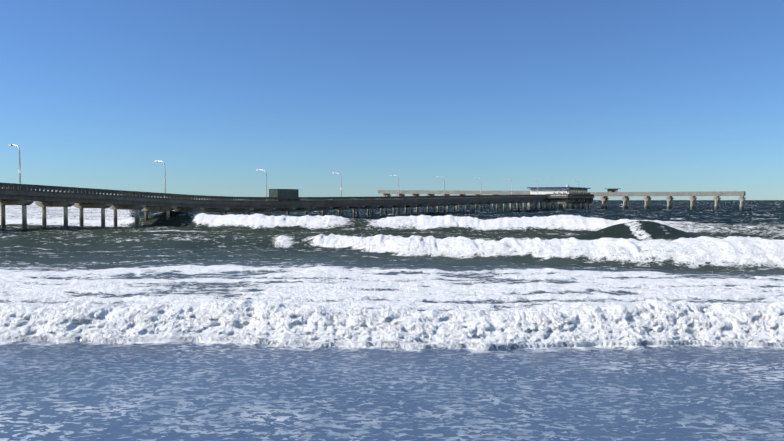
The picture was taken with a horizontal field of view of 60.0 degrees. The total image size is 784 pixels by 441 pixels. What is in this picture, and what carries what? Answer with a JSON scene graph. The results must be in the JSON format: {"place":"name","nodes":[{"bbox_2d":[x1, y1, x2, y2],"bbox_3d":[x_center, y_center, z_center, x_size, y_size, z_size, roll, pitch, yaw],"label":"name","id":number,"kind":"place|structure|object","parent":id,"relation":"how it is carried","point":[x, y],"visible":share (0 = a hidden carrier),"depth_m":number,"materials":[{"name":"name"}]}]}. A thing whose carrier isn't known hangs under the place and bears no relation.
{"place":"outdoors","nodes":[
{"label":"outdoors","id":0,"kind":"place"},
{"bbox_2d":[0,200,783,440],"bbox_3d":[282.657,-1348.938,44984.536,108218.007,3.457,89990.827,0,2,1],"label":"sea water","id":1,"kind":"structure","parent":0,"point":[658,320],"depth_m":20.28,"materials":[{"name":"liquid"}]},
{"bbox_2d":[1,202,587,228],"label":"pier piles","id":2,"kind":"object","parent":1,"relation":"in","point":[44,221],"depth_m":129.80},
{"bbox_2d":[0,200,549,211],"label":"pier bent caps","id":3,"kind":"object","parent":2,"relation":"on","point":[70,204],"visible":0.81,"depth_m":129.69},
{"bbox_2d":[0,190,546,207],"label":"pier deck","id":4,"kind":"structure","parent":3,"relation":"on","point":[44,197],"depth_m":125.63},
{"bbox_2d":[8,144,20,183],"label":"street lamp","id":5,"kind":"object","parent":4,"relation":"on","point":[19,162],"visible":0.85,"depth_m":97.47,"materials":[{"name":"metal"}]},
{"bbox_2d":[154,160,165,197],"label":"street lamp","id":6,"kind":"object","parent":4,"relation":"on","point":[164,176],"visible":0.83,"depth_m":118.56,"materials":[{"name":"metal"}]},
{"bbox_2d":[256,169,266,200],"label":"street lamp","id":7,"kind":"object","parent":4,"relation":"on","point":[266,182],"visible":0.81,"depth_m":139.62,"materials":[{"name":"metal"}]},
{"bbox_2d":[269,189,298,200],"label":"shed","id":8,"kind":"structure","parent":4,"relation":"on","point":[283,192],"depth_m":144.12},
{"bbox_2d":[0,182,589,201],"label":"pier railing","id":9,"kind":"object","parent":4,"relation":"on","point":[63,190],"visible":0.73,"depth_m":128.04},
{"bbox_2d":[382,194,568,208],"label":"pier pilings","id":10,"kind":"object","parent":1,"relation":"in","point":[514,205],"depth_m":365.11,"materials":[{"name":"concrete"}]},
{"bbox_2d":[378,190,529,194],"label":"pier deck","id":11,"kind":"structure","parent":10,"relation":"on","point":[449,192],"depth_m":367.07,"materials":[{"name":"concrete"}]},
{"bbox_2d":[524,202,589,208],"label":"pier pilings","id":12,"kind":"object","parent":1,"relation":"in","point":[562,206],"depth_m":286.40,"materials":[{"name":"concrete"}]},
{"bbox_2d":[550,200,593,203],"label":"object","id":13,"kind":"object","parent":12,"relation":"on","point":[568,201],"visible":0.6,"depth_m":274.91,"materials":[{"name":"concrete"}]},
{"bbox_2d":[546,197,593,199],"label":"pier platform","id":14,"kind":"structure","parent":13,"relation":"on","point":[569,198],"depth_m":272.28,"materials":[{"name":"concrete"}]},
{"bbox_2d":[546,194,593,196],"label":"railing","id":15,"kind":"object","parent":14,"relation":"on","point":[579,195],"visible":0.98,"depth_m":272.10,"materials":[{"name":"metal"}]},
{"bbox_2d":[569,188,586,193],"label":"cafe building","id":16,"kind":"structure","parent":14,"relation":"on","point":[579,189],"depth_m":281.04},
{"bbox_2d":[530,188,568,195],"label":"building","id":17,"kind":"structure","parent":16,"relation":"attached to","point":[543,191],"depth_m":276.78,"materials":[{"name":"white paint"}]},
{"bbox_2d":[527,187,590,188],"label":"building roof","id":18,"kind":"structure","parent":16,"relation":"on","point":[559,187],"depth_m":276.49,"materials":[{"name":"grey metal"}]},
{"bbox_2d":[570,190,586,193],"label":"cafe windows","id":19,"kind":"structure","parent":16,"relation":"in","point":[575,192],"depth_m":279.86,"materials":[{"name":"grey glass"}]},
{"bbox_2d":[600,196,745,209],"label":"pier pilings","id":20,"kind":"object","parent":1,"relation":"in","point":[647,199],"depth_m":308.65,"materials":[{"name":"concrete"}]},
{"bbox_2d":[593,191,745,195],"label":"pier deck","id":21,"kind":"structure","parent":20,"relation":"on","point":[726,193],"depth_m":304.53,"materials":[{"name":"concrete"}]},
{"bbox_2d":[0,0,783,199],"label":"sky","id":22,"kind":"structure","parent":0,"point":[601,95],"materials":[{"name":"blue"}]}
]}

